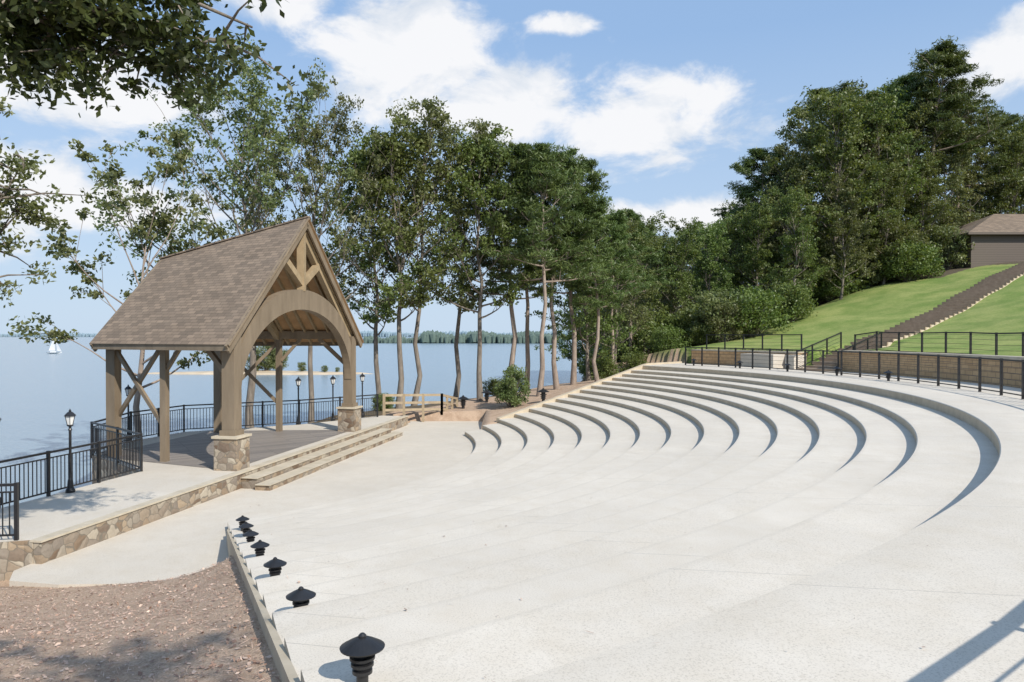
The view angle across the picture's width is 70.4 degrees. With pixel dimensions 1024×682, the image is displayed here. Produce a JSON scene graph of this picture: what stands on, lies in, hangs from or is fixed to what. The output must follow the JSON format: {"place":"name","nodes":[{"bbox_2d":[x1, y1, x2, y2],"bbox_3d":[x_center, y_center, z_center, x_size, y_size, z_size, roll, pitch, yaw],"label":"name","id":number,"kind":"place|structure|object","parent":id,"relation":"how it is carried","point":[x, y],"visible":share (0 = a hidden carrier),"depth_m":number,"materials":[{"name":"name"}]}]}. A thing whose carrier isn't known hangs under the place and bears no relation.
{"place":"outdoors","nodes":[
{"label":"outdoors","id":0,"kind":"place"},
{"bbox_2d":[9,421,481,587],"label":"plaza pavement","id":1,"kind":"structure","parent":0,"point":[188,540],"depth_m":17.98,"materials":[{"name":"concrete"}]},
{"bbox_2d":[241,428,402,490],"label":"stage steps","id":2,"kind":"structure","parent":1,"relation":"on","point":[275,477],"depth_m":23.96,"materials":[{"name":"stone"}]},
{"bbox_2d":[0,337,599,507],"bbox_3d":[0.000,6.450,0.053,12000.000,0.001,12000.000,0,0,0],"label":"lake water","id":3,"kind":"structure","parent":0,"point":[42,392],"depth_m":94.61,"materials":[{"name":"blue liquid"}]},
{"bbox_2d":[148,370,371,374],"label":"sand spit","id":4,"kind":"structure","parent":3,"relation":"in","point":[266,372],"depth_m":119.05,"materials":[{"name":"beige sand"}]},
{"bbox_2d":[256,346,275,370],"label":"tree","id":5,"kind":"object","parent":4,"relation":"on","point":[268,358],"visible":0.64,"depth_m":120.20,"materials":[{"name":"green plant"}]},
{"bbox_2d":[0,330,567,336],"bbox_3d":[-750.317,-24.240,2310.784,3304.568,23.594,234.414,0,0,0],"label":"shore treeline","id":6,"kind":"object","parent":3,"relation":"on","point":[371,333],"visible":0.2,"depth_m":2246.61,"materials":[{"name":"green plant"}]},
{"bbox_2d":[363,329,564,342],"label":"distant treeline","id":7,"kind":"object","parent":3,"relation":"on","point":[428,336],"visible":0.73,"depth_m":572.33,"materials":[{"name":"green plant"}]},
{"bbox_2d":[0,261,1023,681],"bbox_3d":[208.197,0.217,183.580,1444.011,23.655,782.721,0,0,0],"label":"ground","id":8,"kind":"structure","parent":0,"point":[878,307],"depth_m":11.74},
{"bbox_2d":[0,96,100,307],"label":"shoreline oak tree","id":9,"kind":"object","parent":8,"relation":"on","point":[22,166],"visible":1,"depth_m":15.46,"materials":[{"name":"green plant"}]},
{"bbox_2d":[0,556,278,681],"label":"leaf litter","id":10,"kind":"object","parent":8,"relation":"on","point":[212,665],"visible":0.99,"depth_m":7.67,"materials":[{"name":"brown plant"}]},
{"bbox_2d":[6,124,282,439],"bbox_3d":[-14.261,-1.943,31.680,11.530,14.576,10.324,0,1,-44],"label":"oak tree","id":11,"kind":"object","parent":8,"relation":"on","point":[113,174],"visible":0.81,"depth_m":31.07,"materials":[{"name":"green plant"}]},
{"bbox_2d":[0,0,321,117],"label":"overhanging oak tree","id":12,"kind":"object","parent":8,"relation":"on","point":[34,47],"visible":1,"depth_m":9.24,"materials":[{"name":"green plant"}]},
{"bbox_2d":[0,416,400,580],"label":"stage platform","id":13,"kind":"structure","parent":8,"relation":"on","point":[42,516],"depth_m":17.99,"materials":[{"name":"beige concrete"}]},
{"bbox_2d":[0,482,18,540],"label":"picket railing","id":14,"kind":"object","parent":13,"relation":"on","point":[16,510],"visible":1,"depth_m":13.95,"materials":[{"name":"black metal"}]},
{"bbox_2d":[64,409,75,492],"bbox_3d":[-11.100,2.896,18.224,0.300,2.410,0.260,0,0,0],"label":"lamp post","id":15,"kind":"object","parent":13,"relation":"on","point":[69,417],"visible":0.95,"depth_m":18.19,"materials":[{"name":"black metal"}]},
{"bbox_2d":[0,394,377,504],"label":"picket railing","id":16,"kind":"object","parent":13,"relation":"on","point":[97,447],"visible":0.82,"depth_m":21.46,"materials":[{"name":"black metal"}]},
{"bbox_2d":[96,430,344,467],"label":"stage deck boards","id":17,"kind":"object","parent":13,"relation":"on","point":[195,450],"visible":0.6,"depth_m":25.90,"materials":[{"name":"wood"}]},
{"bbox_2d":[89,216,363,470],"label":"timber pavilion","id":18,"kind":"structure","parent":13,"relation":"on","point":[226,305],"depth_m":23.97,"materials":[{"name":"wood"}]},
{"bbox_2d":[24,415,407,565],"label":"stone retaining wall","id":19,"kind":"structure","parent":8,"relation":"on","point":[53,545],"depth_m":16.89,"materials":[{"name":"stone"}]},
{"bbox_2d":[91,34,428,427],"bbox_3d":[-12.721,-5.159,37.452,11.790,21.081,16.301,0,1,33],"label":"oak tree","id":20,"kind":"object","parent":8,"relation":"on","point":[251,149],"visible":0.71,"depth_m":35.68,"materials":[{"name":"green plant"}]},
{"bbox_2d":[227,529,300,681],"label":"terrace kerb","id":21,"kind":"structure","parent":8,"relation":"on","point":[284,665],"depth_m":6.34,"materials":[{"name":"concrete"}]},
{"bbox_2d":[185,57,401,423],"bbox_3d":[-10.346,-4.933,36.660,8.584,19.185,11.868,0,0,3],"label":"oak tree","id":22,"kind":"object","parent":8,"relation":"on","point":[317,133],"visible":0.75,"depth_m":36.98,"materials":[{"name":"green plant"}]},
{"bbox_2d":[315,133,435,409],"bbox_3d":[-7.885,-3.282,40.133,7.432,15.920,7.353,0,0,4],"label":"hardwood tree","id":23,"kind":"object","parent":8,"relation":"on","point":[360,161],"visible":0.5,"depth_m":39.28,"materials":[{"name":"green plant"}]},
{"bbox_2d":[369,392,396,411],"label":"undergrowth shrub","id":24,"kind":"object","parent":8,"relation":"on","point":[388,399],"visible":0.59,"depth_m":38.27,"materials":[{"name":"green plant"}]},
{"bbox_2d":[325,115,464,408],"bbox_3d":[-6.349,-4.008,38.835,7.294,15.623,7.216,0,0,-16],"label":"hardwood tree","id":25,"kind":"object","parent":8,"relation":"on","point":[395,152],"visible":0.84,"depth_m":38.37,"materials":[{"name":"green plant"}]},
{"bbox_2d":[383,393,457,421],"bbox_3d":[-4.252,3.594,37.285,1.224,2.000,5.202,0,1,41],"label":"wooden dock railing","id":26,"kind":"object","parent":8,"relation":"on","point":[423,402],"visible":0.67,"depth_m":36.66,"materials":[{"name":"brown wood"}]},
{"bbox_2d":[363,95,488,405],"bbox_3d":[-4.692,-4.804,40.597,7.982,17.220,6.053,0,1,-40],"label":"hardwood tree","id":27,"kind":"object","parent":8,"relation":"on","point":[434,117],"visible":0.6,"depth_m":39.62,"materials":[{"name":"green plant"}]},
{"bbox_2d":[408,117,515,400],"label":"hardwood tree","id":28,"kind":"object","parent":8,"relation":"on","point":[463,301],"visible":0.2,"depth_m":42.37,"materials":[{"name":"green plant"}]},
{"bbox_2d":[410,127,546,400],"bbox_3d":[-1.878,-4.232,40.696,7.207,15.604,7.285,0,1,28],"label":"hardwood tree","id":29,"kind":"object","parent":8,"relation":"on","point":[481,154],"visible":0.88,"depth_m":40.22,"materials":[{"name":"green plant"}]},
{"bbox_2d":[482,377,503,395],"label":"undergrowth shrub","id":30,"kind":"object","parent":8,"relation":"on","point":[491,384],"visible":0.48,"depth_m":43.82,"materials":[{"name":"green plant"}]},
{"bbox_2d":[455,140,566,376],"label":"pine tree","id":31,"kind":"object","parent":8,"relation":"on","point":[513,159],"visible":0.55,"depth_m":40.84,"materials":[{"name":"green plant"}]},
{"bbox_2d":[493,364,531,406],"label":"round shrub","id":32,"kind":"object","parent":8,"relation":"on","point":[508,390],"visible":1,"depth_m":37.09,"materials":[{"name":"green plant"}]},
{"bbox_2d":[468,172,566,388],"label":"pine tree","id":33,"kind":"object","parent":8,"relation":"on","point":[527,352],"visible":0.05,"depth_m":45.20,"materials":[{"name":"green plant"}]},
{"bbox_2d":[480,142,609,396],"bbox_3d":[1.471,-3.979,40.147,7.130,14.368,6.605,0,1,36],"label":"pine tree","id":34,"kind":"object","parent":8,"relation":"on","point":[541,157],"visible":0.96,"depth_m":39.63,"materials":[{"name":"green plant"}]},
{"bbox_2d":[491,144,612,389],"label":"pine tree","id":35,"kind":"object","parent":8,"relation":"on","point":[568,172],"visible":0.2,"depth_m":43.10,"materials":[{"name":"green plant"}]},
{"bbox_2d":[516,154,623,384],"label":"pine tree","id":36,"kind":"object","parent":8,"relation":"on","point":[592,178],"visible":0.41,"depth_m":43.60,"materials":[{"name":"green plant"}]},
{"bbox_2d":[524,184,636,380],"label":"hardwood tree","id":37,"kind":"object","parent":8,"relation":"on","point":[586,337],"visible":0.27,"depth_m":46.74,"materials":[{"name":"green plant"}]},
{"bbox_2d":[496,361,681,422],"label":"terrace kerb","id":38,"kind":"structure","parent":8,"relation":"on","point":[553,399],"depth_m":38.14,"materials":[{"name":"concrete"}]},
{"bbox_2d":[557,196,636,381],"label":"pine tree","id":39,"kind":"object","parent":8,"relation":"on","point":[597,302],"visible":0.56,"depth_m":43.76,"materials":[{"name":"green plant"}]},
{"bbox_2d":[584,355,621,379],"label":"undergrowth shrub","id":40,"kind":"object","parent":8,"relation":"on","point":[604,364],"visible":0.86,"depth_m":47.08,"materials":[{"name":"green plant"}]},
{"bbox_2d":[588,208,654,369],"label":"pine tree","id":41,"kind":"object","parent":8,"relation":"on","point":[620,217],"visible":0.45,"depth_m":47.44,"materials":[{"name":"green plant"}]},
{"bbox_2d":[582,207,661,363],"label":"hardwood tree","id":42,"kind":"object","parent":8,"relation":"on","point":[628,304],"visible":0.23,"depth_m":51.31,"materials":[{"name":"green plant"}]},
{"bbox_2d":[228,363,1023,681],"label":"amphitheater seating terraces","id":43,"kind":"object","parent":8,"relation":"on","point":[684,523],"visible":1,"depth_m":7.97,"materials":[{"name":"concrete"}]},
{"bbox_2d":[250,540,269,556],"bbox_3d":[-3.587,3.022,10.325,0.262,0.390,0.262,0,0,0],"label":"path light","id":44,"kind":"object","parent":43,"relation":"on","point":[259,546],"visible":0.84,"depth_m":10.28,"materials":[{"name":"black metal"}]},
{"bbox_2d":[263,557,286,576],"bbox_3d":[-2.750,2.702,8.422,0.262,0.390,0.262,0,0,0],"label":"path light","id":45,"kind":"object","parent":43,"relation":"on","point":[274,565],"visible":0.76,"depth_m":8.37,"materials":[{"name":"black metal"}]},
{"bbox_2d":[286,586,315,607],"bbox_3d":[-1.882,2.382,6.470,0.262,0.390,0.262,0,0,0],"label":"path light","id":46,"kind":"object","parent":43,"relation":"on","point":[300,596],"visible":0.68,"depth_m":6.42,"materials":[{"name":"black metal"}]},
{"bbox_2d":[339,632,384,681],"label":"path light","id":47,"kind":"object","parent":43,"relation":"on","point":[361,650],"visible":1,"depth_m":4.19,"materials":[{"name":"black metal"}]},
{"bbox_2d":[741,353,803,368],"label":"concrete planter wall","id":48,"kind":"structure","parent":43,"relation":"on","point":[763,359],"depth_m":39.84,"materials":[{"name":"grey concrete"}]},
{"bbox_2d":[685,347,1023,398],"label":"concourse railing","id":49,"kind":"object","parent":43,"relation":"on","point":[958,385],"visible":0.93,"depth_m":28.36,"materials":[{"name":"black metal"}]},
{"bbox_2d":[618,351,648,372],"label":"undergrowth shrub","id":50,"kind":"object","parent":8,"relation":"on","point":[634,360],"visible":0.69,"depth_m":49.68,"materials":[{"name":"green plant"}]},
{"bbox_2d":[603,210,667,333],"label":"hardwood tree","id":51,"kind":"object","parent":8,"relation":"on","point":[656,244],"visible":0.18,"depth_m":57.48,"materials":[{"name":"green plant"}]},
{"bbox_2d":[601,208,678,358],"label":"pine tree","id":52,"kind":"object","parent":8,"relation":"on","point":[646,258],"visible":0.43,"depth_m":53.49,"materials":[{"name":"green plant"}]},
{"bbox_2d":[617,320,663,356],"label":"undergrowth shrub","id":53,"kind":"object","parent":8,"relation":"on","point":[640,338],"visible":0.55,"depth_m":53.85,"materials":[{"name":"green plant"}]},
{"bbox_2d":[636,228,698,317],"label":"hardwood tree","id":54,"kind":"object","parent":8,"relation":"on","point":[656,267],"visible":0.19,"depth_m":60.96,"materials":[{"name":"green plant"}]},
{"bbox_2d":[647,324,691,351],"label":"undergrowth shrub","id":55,"kind":"object","parent":8,"relation":"on","point":[666,339],"visible":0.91,"depth_m":50.58,"materials":[{"name":"green plant"}]},
{"bbox_2d":[646,310,696,350],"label":"undergrowth shrub","id":56,"kind":"object","parent":8,"relation":"on","point":[670,319],"visible":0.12,"depth_m":55.55,"materials":[{"name":"green plant"}]},
{"bbox_2d":[643,217,703,317],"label":"hardwood tree","id":57,"kind":"object","parent":8,"relation":"on","point":[683,285],"visible":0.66,"depth_m":59.37,"materials":[{"name":"green plant"}]},
{"bbox_2d":[664,216,714,314],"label":"hardwood tree","id":58,"kind":"object","parent":8,"relation":"on","point":[686,225],"visible":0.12,"depth_m":71.69,"materials":[{"name":"green plant"}]},
{"bbox_2d":[673,303,708,344],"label":"undergrowth shrub","id":59,"kind":"object","parent":8,"relation":"on","point":[688,313],"visible":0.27,"depth_m":54.55,"materials":[{"name":"green plant"}]},
{"bbox_2d":[685,322,720,345],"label":"undergrowth shrub","id":60,"kind":"object","parent":8,"relation":"on","point":[697,337],"visible":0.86,"depth_m":51.09,"materials":[{"name":"green plant"}]},
{"bbox_2d":[675,214,735,308],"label":"hardwood tree","id":61,"kind":"object","parent":8,"relation":"on","point":[713,245],"visible":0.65,"depth_m":62.16,"materials":[{"name":"green plant"}]},
{"bbox_2d":[690,287,748,342],"bbox_3d":[14.758,-1.738,51.593,3.672,4.218,4.274,0,0,-15],"label":"undergrowth shrub","id":62,"kind":"object","parent":8,"relation":"on","point":[715,300],"visible":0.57,"depth_m":50.73,"materials":[{"name":"green plant"}]},
{"bbox_2d":[685,197,757,301],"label":"hardwood tree","id":63,"kind":"object","parent":8,"relation":"on","point":[734,237],"visible":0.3,"depth_m":65.16,"materials":[{"name":"green plant"}]},
{"bbox_2d":[703,301,748,341],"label":"undergrowth shrub","id":64,"kind":"object","parent":8,"relation":"on","point":[716,323],"visible":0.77,"depth_m":50.17,"materials":[{"name":"green plant"}]},
{"bbox_2d":[710,198,770,292],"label":"hardwood tree","id":65,"kind":"object","parent":8,"relation":"on","point":[732,204],"visible":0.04,"depth_m":73.53,"materials":[{"name":"green plant"}]},
{"bbox_2d":[720,191,782,295],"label":"hardwood tree","id":66,"kind":"object","parent":8,"relation":"on","point":[761,224],"visible":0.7,"depth_m":62.64,"materials":[{"name":"green plant"}]},
{"bbox_2d":[706,334,801,351],"bbox_3d":[14.284,0.130,43.231,0.264,1.090,7.495,0,1,-28],"label":"railing","id":67,"kind":"object","parent":8,"relation":"on","point":[781,342],"visible":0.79,"depth_m":42.78,"materials":[{"name":"black metal"}]},
{"bbox_2d":[723,284,795,336],"bbox_3d":[17.040,-2.042,51.674,5.250,4.008,5.143,0,1,-24],"label":"undergrowth shrub","id":68,"kind":"object","parent":8,"relation":"on","point":[754,300],"visible":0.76,"depth_m":50.59,"materials":[{"name":"green plant"}]},
{"bbox_2d":[710,144,816,285],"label":"pine tree","id":69,"kind":"object","parent":8,"relation":"on","point":[747,167],"visible":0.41,"depth_m":67.80,"materials":[{"name":"green plant"}]},
{"bbox_2d":[737,137,836,291],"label":"hardwood tree","id":70,"kind":"object","parent":8,"relation":"on","point":[806,161],"visible":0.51,"depth_m":63.42,"materials":[{"name":"green plant"}]},
{"bbox_2d":[763,280,818,322],"bbox_3d":[20.621,-2.814,54.353,4.392,3.423,4.483,0,1,30],"label":"undergrowth shrub","id":71,"kind":"object","parent":8,"relation":"on","point":[799,302],"visible":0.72,"depth_m":53.48,"materials":[{"name":"green plant"}]},
{"bbox_2d":[754,185,831,292],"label":"hardwood tree","id":72,"kind":"object","parent":8,"relation":"on","point":[799,235],"visible":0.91,"depth_m":57.75,"materials":[{"name":"green plant"}]},
{"bbox_2d":[765,99,872,284],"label":"hardwood tree","id":73,"kind":"object","parent":8,"relation":"on","point":[793,124],"visible":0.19,"depth_m":66.15,"materials":[{"name":"green plant"}]},
{"bbox_2d":[809,269,856,301],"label":"undergrowth shrub","id":74,"kind":"object","parent":8,"relation":"on","point":[827,289],"visible":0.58,"depth_m":61.54,"materials":[{"name":"green plant"}]},
{"bbox_2d":[768,82,898,260],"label":"hardwood tree","id":75,"kind":"object","parent":8,"relation":"on","point":[843,126],"visible":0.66,"depth_m":61.46,"materials":[{"name":"green plant"}]},
{"bbox_2d":[798,256,870,299],"bbox_3d":[27.713,-5.341,62.912,5.564,4.248,5.451,0,0,4],"label":"undergrowth shrub","id":76,"kind":"object","parent":8,"relation":"on","point":[858,281],"visible":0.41,"depth_m":61.43,"materials":[{"name":"green plant"}]},
{"bbox_2d":[780,80,898,216],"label":"pine tree","id":77,"kind":"object","parent":8,"relation":"on","point":[840,86],"visible":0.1,"depth_m":69.89,"materials":[{"name":"green plant"}]},
{"bbox_2d":[815,171,880,299],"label":"hardwood tree","id":78,"kind":"object","parent":8,"relation":"on","point":[836,232],"visible":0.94,"depth_m":59.72,"materials":[{"name":"green plant"}]},
{"bbox_2d":[824,247,873,292],"bbox_3d":[29.193,-6.041,63.795,4.923,4.858,4.230,0,1,38],"label":"undergrowth shrub","id":79,"kind":"object","parent":8,"relation":"on","point":[853,266],"visible":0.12,"depth_m":62.15,"materials":[{"name":"green plant"}]},
{"bbox_2d":[691,349,1023,387],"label":"block retaining wall","id":80,"kind":"structure","parent":8,"relation":"on","point":[908,364],"depth_m":30.78,"materials":[{"name":"stone"}]},
{"bbox_2d":[849,245,887,288],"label":"undergrowth shrub","id":81,"kind":"object","parent":8,"relation":"on","point":[875,278],"visible":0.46,"depth_m":61.92,"materials":[{"name":"green plant"}]},
{"bbox_2d":[818,76,921,249],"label":"hardwood tree","id":82,"kind":"object","parent":8,"relation":"on","point":[884,146],"visible":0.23,"depth_m":65.07,"materials":[{"name":"green plant"}]},
{"bbox_2d":[832,84,931,251],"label":"hardwood tree","id":83,"kind":"object","parent":8,"relation":"on","point":[893,126],"visible":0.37,"depth_m":64.00,"materials":[{"name":"green plant"}]},
{"bbox_2d":[831,89,944,208],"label":"pine tree","id":84,"kind":"object","parent":8,"relation":"on","point":[869,95],"visible":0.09,"depth_m":67.38,"materials":[{"name":"green plant"}]},
{"bbox_2d":[856,160,929,283],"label":"hardwood tree","id":85,"kind":"object","parent":8,"relation":"on","point":[887,219],"visible":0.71,"depth_m":61.35,"materials":[{"name":"green plant"}]},
{"bbox_2d":[865,223,929,280],"bbox_3d":[33.242,-7.561,62.709,5.164,5.096,4.437,0,1,26],"label":"undergrowth shrub","id":86,"kind":"object","parent":8,"relation":"on","point":[894,238],"visible":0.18,"depth_m":61.62,"materials":[{"name":"green plant"}]},
{"bbox_2d":[876,238,944,281],"bbox_3d":[32.978,-6.625,60.766,5.000,3.817,4.898,0,0,-15],"label":"undergrowth shrub","id":87,"kind":"object","parent":8,"relation":"on","point":[902,270],"visible":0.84,"depth_m":59.74,"materials":[{"name":"green plant"}]},
{"bbox_2d":[798,262,1023,371],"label":"hillside stairs","id":88,"kind":"structure","parent":8,"relation":"on","point":[958,303],"depth_m":45.54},
{"bbox_2d":[796,332,841,368],"bbox_3d":[16.489,0.549,38.861,4.565,2.080,0.065,0,1,-38],"label":"stair handrail","id":89,"kind":"object","parent":88,"relation":"on","point":[811,346],"visible":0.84,"depth_m":38.70,"materials":[{"name":"black metal"}]},
{"bbox_2d":[881,241,945,279],"bbox_3d":[33.844,-6.665,61.076,4.593,3.580,4.688,0,1,-22],"label":"undergrowth shrub","id":90,"kind":"object","parent":8,"relation":"on","point":[935,259],"visible":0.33,"depth_m":59.72,"materials":[{"name":"green plant"}]},
{"bbox_2d":[875,90,968,239],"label":"hardwood tree","id":91,"kind":"object","parent":8,"relation":"on","point":[919,118],"visible":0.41,"depth_m":66.06,"materials":[{"name":"green plant"}]},
{"bbox_2d":[862,70,984,231],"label":"pine tree","id":92,"kind":"object","parent":8,"relation":"on","point":[907,79],"visible":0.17,"depth_m":69.61,"materials":[{"name":"green plant"}]},
{"bbox_2d":[896,147,956,248],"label":"hardwood tree","id":93,"kind":"object","parent":8,"relation":"on","point":[922,196],"visible":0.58,"depth_m":63.51,"materials":[{"name":"green plant"}]},
{"bbox_2d":[854,331,1023,355],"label":"railing","id":94,"kind":"object","parent":8,"relation":"on","point":[970,334],"visible":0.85,"depth_m":30.35,"materials":[{"name":"black metal"}]},
{"bbox_2d":[902,109,982,230],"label":"hardwood tree","id":95,"kind":"object","parent":8,"relation":"on","point":[954,167],"visible":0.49,"depth_m":66.64,"materials":[{"name":"green plant"}]},
{"bbox_2d":[928,224,974,269],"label":"undergrowth shrub","id":96,"kind":"object","parent":8,"relation":"on","point":[949,243],"visible":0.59,"depth_m":62.67,"materials":[{"name":"green plant"}]},
{"bbox_2d":[882,35,1023,234],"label":"pine tree","id":97,"kind":"object","parent":8,"relation":"on","point":[945,58],"visible":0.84,"depth_m":65.19,"materials":[{"name":"green plant"}]},
{"bbox_2d":[946,244,967,267],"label":"undergrowth shrub","id":98,"kind":"object","parent":8,"relation":"on","point":[955,261],"visible":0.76,"depth_m":62.66,"materials":[{"name":"green plant"}]},
{"bbox_2d":[936,114,1000,228],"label":"hardwood tree","id":99,"kind":"object","parent":8,"relation":"on","point":[969,176],"visible":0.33,"depth_m":71.07,"materials":[{"name":"green plant"}]},
{"bbox_2d":[922,85,1023,222],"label":"pine tree","id":100,"kind":"object","parent":8,"relation":"on","point":[983,121],"visible":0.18,"depth_m":70.62,"materials":[{"name":"green plant"}]},
{"bbox_2d":[938,214,1023,267],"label":"hilltop lodge","id":101,"kind":"structure","parent":8,"relation":"on","point":[996,238],"depth_m":61.94,"materials":[{"name":"brown"}]},
{"bbox_2d":[962,106,1023,217],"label":"hardwood tree","id":102,"kind":"object","parent":8,"relation":"on","point":[990,146],"visible":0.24,"depth_m":74.07,"materials":[{"name":"green plant"}]},
{"bbox_2d":[972,112,1023,209],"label":"pine tree","id":103,"kind":"object","parent":8,"relation":"on","point":[1013,115],"visible":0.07,"depth_m":77.86,"materials":[{"name":"green plant"}]},
{"bbox_2d":[974,128,1023,217],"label":"hardwood tree","id":104,"kind":"object","parent":8,"relation":"on","point":[1017,152],"visible":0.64,"depth_m":72.05,"materials":[{"name":"green plant"}]},
{"bbox_2d":[0,0,1023,333],"label":"sky","id":105,"kind":"structure","parent":0,"point":[666,96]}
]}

